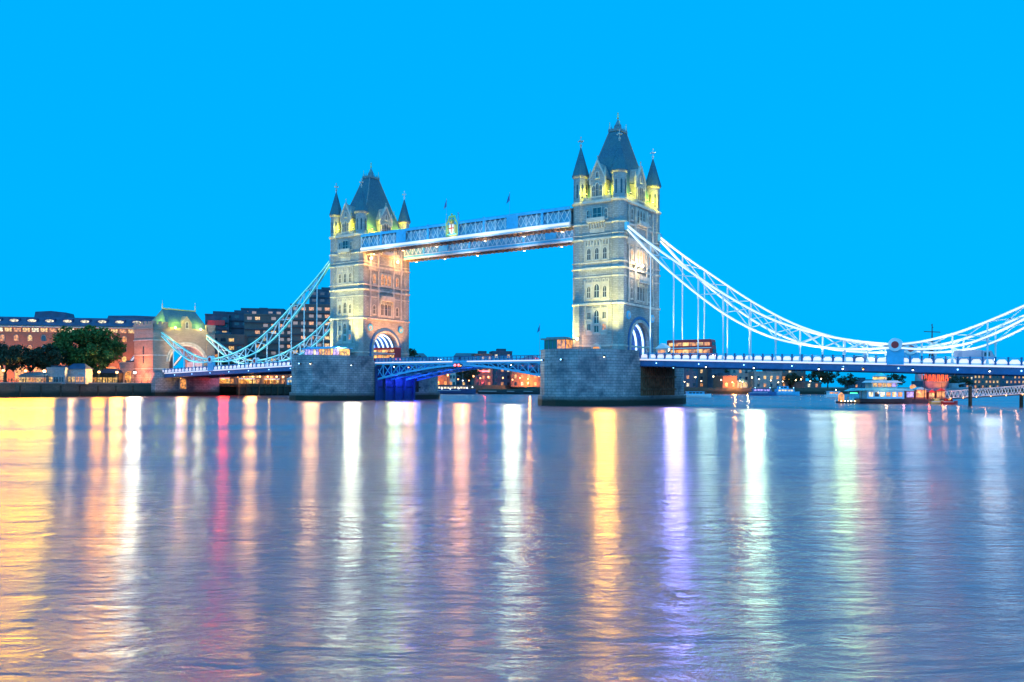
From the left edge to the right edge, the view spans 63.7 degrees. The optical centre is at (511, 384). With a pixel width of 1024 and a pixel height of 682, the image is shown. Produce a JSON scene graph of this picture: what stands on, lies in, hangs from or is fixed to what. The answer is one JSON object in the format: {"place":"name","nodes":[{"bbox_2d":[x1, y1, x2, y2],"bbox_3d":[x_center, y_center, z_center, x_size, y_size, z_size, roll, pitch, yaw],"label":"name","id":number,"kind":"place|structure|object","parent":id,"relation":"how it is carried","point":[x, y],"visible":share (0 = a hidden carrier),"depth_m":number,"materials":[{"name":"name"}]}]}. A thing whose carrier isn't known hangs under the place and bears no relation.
{"place":"outdoors","nodes":[
{"label":"outdoors","id":0,"kind":"place"},
{"bbox_2d":[0,311,172,381],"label":"building","id":1,"kind":"structure","parent":0,"point":[39,328],"depth_m":306.42,"materials":[{"name":"red brick"}]},
{"bbox_2d":[14,367,24,379],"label":"window","id":2,"kind":"structure","parent":1,"relation":"in","point":[16,376],"depth_m":303.70,"materials":[{"name":"orange glass"}]},
{"bbox_2d":[93,369,122,382],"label":"pavilion","id":3,"kind":"structure","parent":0,"point":[109,375],"depth_m":290.73,"materials":[{"name":"glass"}]},
{"bbox_2d":[241,308,287,313],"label":"building","id":4,"kind":"structure","parent":0,"point":[265,310],"depth_m":406.64,"materials":[{"name":"concrete"}]},
{"bbox_2d":[244,313,289,363],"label":"building","id":5,"kind":"structure","parent":0,"point":[256,326],"depth_m":373.25,"materials":[{"name":"grey brick"}]},
{"bbox_2d":[290,302,329,354],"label":"building","id":6,"kind":"structure","parent":0,"point":[323,313],"depth_m":373.09,"materials":[{"name":"grey brick"}]},
{"bbox_2d":[309,287,329,303],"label":"building","id":7,"kind":"structure","parent":0,"point":[324,295],"depth_m":406.00,"materials":[{"name":"concrete"}]},
{"bbox_2d":[0,393,1023,681],"bbox_3d":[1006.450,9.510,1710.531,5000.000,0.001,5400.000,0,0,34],"label":"river water","id":8,"kind":"structure","parent":0,"point":[476,537],"depth_m":23.78,"materials":[{"name":"blue liquid"}]},
{"bbox_2d":[438,380,475,393],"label":"cruise boat","id":9,"kind":"object","parent":8,"relation":"on","point":[453,390],"visible":0.88,"depth_m":393.09,"materials":[{"name":"blue paint"}]},
{"bbox_2d":[478,389,506,393],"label":"barge","id":10,"kind":"object","parent":8,"relation":"on","point":[490,391],"visible":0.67,"depth_m":400.14,"materials":[{"name":"metal"}]},
{"bbox_2d":[501,389,523,393],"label":"barge","id":11,"kind":"object","parent":8,"relation":"on","point":[512,391],"visible":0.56,"depth_m":403.20,"materials":[{"name":"metal"}]},
{"bbox_2d":[518,389,539,393],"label":"barge","id":12,"kind":"object","parent":8,"relation":"on","point":[530,391],"visible":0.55,"depth_m":406.19,"materials":[{"name":"metal"}]},
{"bbox_2d":[684,391,710,396],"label":"motor boat","id":13,"kind":"object","parent":8,"relation":"on","point":[695,394],"visible":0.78,"depth_m":328.57,"materials":[{"name":"blue paint"}]},
{"bbox_2d":[749,387,776,395],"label":"cruise boat","id":14,"kind":"object","parent":8,"relation":"on","point":[761,391],"visible":0.96,"depth_m":398.40,"materials":[{"name":"blue paint"}]},
{"bbox_2d":[771,386,799,395],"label":"cruise boat","id":15,"kind":"object","parent":8,"relation":"on","point":[783,390],"visible":0.93,"depth_m":402.37,"materials":[{"name":"blue paint"}]},
{"bbox_2d":[824,391,839,397],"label":"motor boat","id":16,"kind":"object","parent":8,"relation":"on","point":[831,394],"visible":0.81,"depth_m":328.80,"materials":[{"name":"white paint"}]},
{"bbox_2d":[836,388,861,402],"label":"pontoon kiosk","id":17,"kind":"object","parent":8,"relation":"on","point":[841,398],"visible":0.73,"depth_m":223.10,"materials":[{"name":"metal"}]},
{"bbox_2d":[854,373,911,403],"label":"floating restaurant","id":18,"kind":"structure","parent":8,"relation":"on","point":[879,388],"depth_m":219.43,"materials":[{"name":"metal"}]},
{"bbox_2d":[904,379,945,403],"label":"landing pontoon","id":19,"kind":"object","parent":8,"relation":"on","point":[919,395],"visible":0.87,"depth_m":224.76,"materials":[{"name":"metal"}]},
{"bbox_2d":[929,398,943,403],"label":"launch","id":20,"kind":"object","parent":8,"relation":"on","point":[935,401],"visible":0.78,"depth_m":216.35,"materials":[{"name":"white paint"}]},
{"bbox_2d":[911,324,972,397],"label":"warship","id":21,"kind":"object","parent":8,"relation":"on","point":[933,381],"visible":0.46,"depth_m":342.89,"materials":[{"name":"red metal"}]},
{"bbox_2d":[941,398,957,403],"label":"launch","id":22,"kind":"object","parent":8,"relation":"on","point":[948,401],"visible":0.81,"depth_m":215.34,"materials":[{"name":"red paint"}]},
{"bbox_2d":[968,385,971,405],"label":"mooring pile","id":23,"kind":"object","parent":8,"relation":"in","point":[970,395],"visible":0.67,"depth_m":195.73,"materials":[{"name":"black wood"}]},
{"bbox_2d":[0,0,1023,386],"label":"sky","id":24,"kind":"structure","parent":0,"point":[851,169],"materials":[{"name":"blue"}]},
{"bbox_2d":[821,387,909,387],"bbox_3d":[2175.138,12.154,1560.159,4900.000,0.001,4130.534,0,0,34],"label":"bank ground","id":25,"kind":"structure","parent":0,"point":[843,387],"depth_m":1274.58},
{"bbox_2d":[684,368,697,386],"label":"building","id":26,"kind":"structure","parent":25,"relation":"on","point":[690,374],"depth_m":487.26,"materials":[{"name":"concrete"}]},
{"bbox_2d":[698,369,706,387],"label":"building","id":27,"kind":"structure","parent":25,"relation":"on","point":[702,375],"depth_m":492.65,"materials":[{"name":"brown brick"}]},
{"bbox_2d":[707,369,724,387],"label":"building","id":28,"kind":"structure","parent":25,"relation":"on","point":[711,373],"depth_m":489.42,"materials":[{"name":"concrete"}]},
{"bbox_2d":[714,373,737,387],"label":"building","id":29,"kind":"structure","parent":25,"relation":"on","point":[723,380],"depth_m":477.58,"materials":[{"name":"orange brick"}]},
{"bbox_2d":[728,369,755,387],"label":"building","id":30,"kind":"structure","parent":25,"relation":"on","point":[744,374],"depth_m":505.94,"materials":[{"name":"concrete"}]},
{"bbox_2d":[737,378,746,387],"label":"building","id":31,"kind":"structure","parent":25,"relation":"on","point":[744,382],"depth_m":478.97,"materials":[{"name":"concrete"}]},
{"bbox_2d":[749,370,781,387],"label":"building","id":32,"kind":"structure","parent":25,"relation":"on","point":[761,379],"depth_m":499.11,"materials":[{"name":"concrete"}]},
{"bbox_2d":[773,370,805,387],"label":"building","id":33,"kind":"structure","parent":25,"relation":"on","point":[802,374],"depth_m":500.82,"materials":[{"name":"brown brick"}]},
{"bbox_2d":[784,373,802,384],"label":"broadleaf tree","id":34,"kind":"object","parent":25,"relation":"on","point":[794,377],"visible":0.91,"depth_m":495.44,"materials":[{"name":"green plant"}]},
{"bbox_2d":[792,381,820,387],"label":"building","id":35,"kind":"structure","parent":25,"relation":"on","point":[803,384],"depth_m":485.51,"materials":[{"name":"grey brick"}]},
{"bbox_2d":[806,371,829,383],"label":"broadleaf tree","id":36,"kind":"object","parent":25,"relation":"on","point":[823,375],"visible":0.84,"depth_m":498.05,"materials":[{"name":"green plant"}]},
{"bbox_2d":[818,372,839,387],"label":"broadleaf tree","id":37,"kind":"object","parent":25,"relation":"on","point":[830,378],"visible":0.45,"depth_m":504.49,"materials":[{"name":"green plant"}]},
{"bbox_2d":[836,373,859,387],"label":"broadleaf tree","id":38,"kind":"object","parent":25,"relation":"on","point":[850,381],"visible":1,"depth_m":598.60,"materials":[{"name":"green plant"}]},
{"bbox_2d":[844,378,872,387],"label":"building","id":39,"kind":"structure","parent":25,"relation":"on","point":[859,384],"depth_m":640.71,"materials":[{"name":"concrete"}]},
{"bbox_2d":[886,373,905,385],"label":"broadleaf tree","id":40,"kind":"object","parent":25,"relation":"on","point":[896,377],"visible":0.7,"depth_m":637.56,"materials":[{"name":"green plant"}]},
{"bbox_2d":[938,374,974,387],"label":"building","id":41,"kind":"structure","parent":25,"relation":"on","point":[972,377],"depth_m":721.45,"materials":[{"name":"concrete"}]},
{"bbox_2d":[946,375,974,386],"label":"broadleaf tree","id":42,"kind":"object","parent":25,"relation":"on","point":[966,381],"visible":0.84,"depth_m":687.35,"materials":[{"name":"green plant"}]},
{"bbox_2d":[974,375,999,387],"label":"building","id":43,"kind":"structure","parent":25,"relation":"on","point":[986,381],"depth_m":731.00,"materials":[{"name":"brown brick"}]},
{"bbox_2d":[1000,376,1023,388],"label":"building","id":44,"kind":"structure","parent":25,"relation":"on","point":[1013,381],"depth_m":735.66,"materials":[{"name":"concrete"}]},
{"bbox_2d":[945,385,1023,398],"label":"gangway","id":45,"kind":"object","parent":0,"point":[989,395],"visible":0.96,"depth_m":194.99,"materials":[{"name":"white paint"}]},
{"bbox_3d":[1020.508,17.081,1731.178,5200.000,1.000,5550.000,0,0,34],"label":"river bed","id":46,"kind":"structure","parent":0,"visible":0},
{"bbox_2d":[0,379,150,396],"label":"quay wall","id":47,"kind":"structure","parent":46,"relation":"on","point":[38,389],"depth_m":265.38,"materials":[{"name":"stone"}]},
{"bbox_2d":[131,300,218,395],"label":"abutment gatehouse","id":48,"kind":"object","parent":46,"relation":"on","point":[189,330],"visible":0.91,"depth_m":295.29,"materials":[{"name":"brown stone"}]},
{"bbox_2d":[179,378,186,388],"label":"river door","id":49,"kind":"structure","parent":48,"relation":"attached to","point":[182,383],"depth_m":296.04,"materials":[{"name":"stone"}]},
{"bbox_2d":[180,379,185,388],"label":"door","id":50,"kind":"structure","parent":49,"relation":"in","point":[183,382],"depth_m":296.15,"materials":[{"name":"orange"}]},
{"bbox_2d":[219,380,290,395],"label":"timber jetty","id":51,"kind":"object","parent":46,"relation":"on","point":[265,389],"visible":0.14,"depth_m":313.23,"materials":[{"name":"brown wood"}]},
{"bbox_2d":[288,355,439,400],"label":"bridge pier","id":52,"kind":"structure","parent":46,"relation":"on","point":[330,378],"depth_m":225.41,"materials":[{"name":"stone"}]},
{"bbox_2d":[161,361,291,377],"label":"side span deck","id":53,"kind":"structure","parent":52,"relation":"on","point":[270,368],"depth_m":272.96,"materials":[{"name":"metal"}]},
{"bbox_2d":[302,346,352,354],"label":"control cabin","id":54,"kind":"object","parent":52,"relation":"on","point":[336,350],"visible":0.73,"depth_m":233.16,"materials":[{"name":"glass"}]},
{"bbox_2d":[329,163,410,361],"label":"bridge tower","id":55,"kind":"structure","parent":52,"relation":"on","point":[369,305],"depth_m":240.75,"materials":[{"name":"stone"}]},
{"bbox_2d":[161,257,329,371],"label":"suspension chain","id":56,"kind":"object","parent":55,"relation":"hanging from","point":[211,361],"visible":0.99,"depth_m":259.59,"materials":[{"name":"teal paint"}]},
{"bbox_2d":[206,316,329,366],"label":"suspension chain","id":57,"kind":"object","parent":55,"relation":"hanging from","point":[258,360],"visible":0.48,"depth_m":282.31,"materials":[{"name":"teal paint"}]},
{"bbox_2d":[342,240,348,248],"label":"window","id":58,"kind":"structure","parent":55,"relation":"in","point":[345,244],"depth_m":238.52,"materials":[{"name":"glass"}]},
{"bbox_2d":[375,366,415,399],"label":"bascule chamber","id":59,"kind":"object","parent":52,"relation":"attached to","point":[395,392],"visible":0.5,"depth_m":238.81,"materials":[{"name":"blue paint"}]},
{"bbox_2d":[375,356,498,380],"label":"bascule leaf","id":60,"kind":"object","parent":59,"relation":"attached to","point":[437,367],"visible":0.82,"depth_m":230.17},
{"bbox_2d":[219,384,539,394],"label":"quay wall","id":61,"kind":"structure","parent":46,"relation":"on","point":[224,390],"depth_m":448.87,"materials":[{"name":"stone"}]},
{"bbox_2d":[538,348,685,405],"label":"bridge pier","id":62,"kind":"structure","parent":46,"relation":"on","point":[586,377],"depth_m":179.37,"materials":[{"name":"stone"}]},
{"bbox_2d":[460,355,540,375],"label":"bascule leaf","id":63,"kind":"object","parent":62,"relation":"attached to","point":[504,364],"visible":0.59,"depth_m":209.94,"materials":[{"name":"metal"}]},
{"bbox_2d":[541,337,575,348],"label":"control cabin","id":64,"kind":"object","parent":62,"relation":"on","point":[556,342],"visible":0.59,"depth_m":189.78,"materials":[{"name":"glass"}]},
{"bbox_2d":[571,113,661,355],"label":"bridge tower","id":65,"kind":"structure","parent":62,"relation":"on","point":[610,305],"depth_m":193.62,"materials":[{"name":"stone"}]},
{"bbox_2d":[360,206,572,253],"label":"walkway","id":66,"kind":"structure","parent":65,"relation":"attached to","point":[543,221],"depth_m":211.46,"materials":[{"name":"white paint"}]},
{"bbox_2d":[445,212,459,236],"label":"crest","id":67,"kind":"object","parent":66,"relation":"on","point":[451,225],"visible":1,"depth_m":214.80,"materials":[{"name":"multicoloured paint"}]},
{"bbox_2d":[404,224,572,261],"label":"walkway","id":68,"kind":"structure","parent":65,"relation":"attached to","point":[533,242],"depth_m":231.41,"materials":[{"name":"white paint"}]},
{"bbox_2d":[586,248,591,261],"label":"window","id":69,"kind":"structure","parent":65,"relation":"in","point":[588,252],"depth_m":193.39,"materials":[{"name":"glass"}]},
{"bbox_2d":[586,286,591,298],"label":"window","id":70,"kind":"structure","parent":65,"relation":"in","point":[588,289],"depth_m":193.32,"materials":[{"name":"glass"}]},
{"bbox_2d":[594,247,598,260],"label":"window","id":71,"kind":"structure","parent":65,"relation":"in","point":[596,251],"depth_m":192.24,"materials":[{"name":"glass"}]},
{"bbox_2d":[593,283,599,298],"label":"window","id":72,"kind":"structure","parent":65,"relation":"in","point":[596,288],"depth_m":192.15,"materials":[{"name":"glass"}]},
{"bbox_2d":[593,309,599,324],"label":"window","id":73,"kind":"structure","parent":65,"relation":"in","point":[596,315],"depth_m":192.10,"materials":[{"name":"glass"}]},
{"bbox_2d":[593,325,599,333],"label":"window","id":74,"kind":"structure","parent":65,"relation":"in","point":[596,328],"depth_m":192.10,"materials":[{"name":"glass"}]},
{"bbox_2d":[592,206,601,217],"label":"window","id":75,"kind":"structure","parent":65,"relation":"in","point":[596,211],"depth_m":192.15,"materials":[{"name":"glass"}]},
{"bbox_2d":[602,246,607,259],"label":"window","id":76,"kind":"structure","parent":65,"relation":"in","point":[604,250],"depth_m":190.93,"materials":[{"name":"glass"}]},
{"bbox_2d":[602,285,607,297],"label":"window","id":77,"kind":"structure","parent":65,"relation":"in","point":[604,288],"depth_m":190.93,"materials":[{"name":"glass"}]},
{"bbox_2d":[624,222,1023,364],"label":"suspension chain","id":78,"kind":"object","parent":65,"relation":"hanging from","point":[897,347],"visible":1,"depth_m":166.10,"materials":[{"name":"white paint"}]},
{"bbox_2d":[658,234,1023,363],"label":"suspension chain","id":79,"kind":"object","parent":65,"relation":"hanging from","point":[664,243],"visible":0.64,"depth_m":186.47,"materials":[{"name":"white paint"}]},
{"bbox_2d":[639,352,1023,376],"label":"side span deck","id":80,"kind":"structure","parent":62,"relation":"on","point":[925,366],"depth_m":164.01,"materials":[{"name":"metal"}]},
{"bbox_2d":[655,343,671,355],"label":"ticket kiosk","id":81,"kind":"object","parent":80,"relation":"on","point":[662,348],"visible":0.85,"depth_m":185.13,"materials":[{"name":"metal"}]},
{"bbox_2d":[667,339,715,356],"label":"double decker bus","id":82,"kind":"object","parent":80,"relation":"on","point":[706,346],"visible":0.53,"depth_m":185.16,"materials":[{"name":"red paint"}]},
{"bbox_2d":[954,350,994,360],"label":"delivery lorry","id":83,"kind":"object","parent":80,"relation":"on","point":[971,353],"visible":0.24,"depth_m":154.29,"materials":[{"name":"white paint"}]},
{"bbox_2d":[684,387,1023,393],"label":"quay wall","id":84,"kind":"structure","parent":46,"relation":"on","point":[748,390],"depth_m":479.66,"materials":[{"name":"stone"}]},
{"label":"bank ground","id":85,"kind":"structure","parent":0,"visible":0},
{"bbox_2d":[0,342,30,381],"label":"broadleaf tree","id":86,"kind":"object","parent":85,"relation":"on","point":[10,356],"visible":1,"depth_m":255.09,"materials":[{"name":"green plant"}]},
{"bbox_2d":[17,344,50,371],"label":"broadleaf tree","id":87,"kind":"object","parent":85,"relation":"on","point":[33,355],"visible":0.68,"depth_m":262.84,"materials":[{"name":"green plant"}]},
{"bbox_2d":[18,372,49,381],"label":"pavilion","id":88,"kind":"structure","parent":85,"relation":"on","point":[34,376],"depth_m":259.70,"materials":[{"name":"concrete"}]},
{"bbox_2d":[34,344,69,369],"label":"broadleaf tree","id":89,"kind":"object","parent":85,"relation":"on","point":[55,356],"visible":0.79,"depth_m":266.28,"materials":[{"name":"green plant"}]},
{"bbox_2d":[46,366,68,383],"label":"pavilion","id":90,"kind":"structure","parent":85,"relation":"on","point":[60,373],"depth_m":262.64,"materials":[{"name":"concrete"}]},
{"bbox_2d":[68,364,92,383],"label":"pavilion","id":91,"kind":"structure","parent":85,"relation":"on","point":[80,373],"depth_m":266.85,"materials":[{"name":"stone"}]},
{"bbox_2d":[47,325,126,373],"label":"broadleaf tree","id":92,"kind":"object","parent":85,"relation":"on","point":[99,346],"visible":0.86,"depth_m":276.63,"materials":[{"name":"green plant"}]},
{"bbox_2d":[119,361,133,382],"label":"lodge","id":93,"kind":"structure","parent":85,"relation":"on","point":[126,368],"depth_m":295.35,"materials":[{"name":"stone"}]},
{"bbox_2d":[124,370,131,382],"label":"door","id":94,"kind":"structure","parent":93,"relation":"in","point":[127,375],"depth_m":295.36,"materials":[{"name":"orange"}]},
{"bbox_2d":[205,311,229,333],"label":"building","id":95,"kind":"structure","parent":85,"relation":"on","point":[218,315],"depth_m":386.93,"materials":[{"name":"concrete"}]},
{"bbox_2d":[207,320,224,324],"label":"sign band","id":96,"kind":"object","parent":95,"relation":"attached to","point":[215,322],"visible":0.86,"depth_m":383.70,"materials":[{"name":"red paint"}]},
{"bbox_2d":[219,377,238,383],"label":"cafe","id":97,"kind":"structure","parent":85,"relation":"on","point":[230,380],"depth_m":324.76,"materials":[{"name":"orange glass"}]},
{"bbox_2d":[215,332,247,366],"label":"building","id":98,"kind":"structure","parent":85,"relation":"on","point":[232,342],"depth_m":346.90,"materials":[{"name":"grey brick"}]},
{"bbox_2d":[224,310,250,334],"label":"building","id":99,"kind":"structure","parent":85,"relation":"on","point":[236,321],"depth_m":393.48,"materials":[{"name":"concrete"}]},
{"bbox_2d":[239,376,263,383],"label":"cafe","id":100,"kind":"structure","parent":85,"relation":"on","point":[255,379],"depth_m":340.57,"materials":[{"name":"orange glass"}]},
{"bbox_2d":[264,374,290,383],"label":"cafe","id":101,"kind":"structure","parent":85,"relation":"on","point":[280,380],"depth_m":355.36,"materials":[{"name":"yellow glass"}]},
{"bbox_2d":[409,348,420,359],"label":"broadleaf tree","id":102,"kind":"object","parent":85,"relation":"on","point":[414,353],"visible":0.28,"depth_m":438.42,"materials":[{"name":"green plant"}]},
{"bbox_2d":[438,372,449,384],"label":"building","id":103,"kind":"structure","parent":85,"relation":"on","point":[444,379],"depth_m":456.48,"materials":[{"name":"orange brick"}]},
{"bbox_2d":[450,373,455,384],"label":"building","id":104,"kind":"structure","parent":85,"relation":"on","point":[452,378],"depth_m":463.17,"materials":[{"name":"stone"}]},
{"bbox_2d":[453,353,473,384],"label":"building","id":105,"kind":"structure","parent":85,"relation":"on","point":[460,381],"depth_m":520.84,"materials":[{"name":"concrete"}]},
{"bbox_2d":[456,369,481,384],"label":"broadleaf tree","id":106,"kind":"object","parent":85,"relation":"on","point":[470,373],"visible":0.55,"depth_m":466.67,"materials":[{"name":"green plant"}]},
{"bbox_2d":[471,351,492,384],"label":"building","id":107,"kind":"structure","parent":85,"relation":"on","point":[484,377],"depth_m":501.22,"materials":[{"name":"brown brick"}]},
{"bbox_2d":[489,349,511,384],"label":"building","id":108,"kind":"structure","parent":85,"relation":"on","point":[497,376],"depth_m":505.87,"materials":[{"name":"concrete"}]},
{"bbox_2d":[510,365,539,386],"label":"building","id":109,"kind":"structure","parent":85,"relation":"on","point":[523,380],"depth_m":498.82,"materials":[{"name":"orange brick"}]},
{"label":"pier roadway","id":110,"kind":"object","parent":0,"visible":0},
{"bbox_2d":[374,347,400,361],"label":"double decker bus","id":111,"kind":"object","parent":110,"relation":"on","point":[394,352],"visible":0.56,"depth_m":243.89,"materials":[{"name":"red paint"}]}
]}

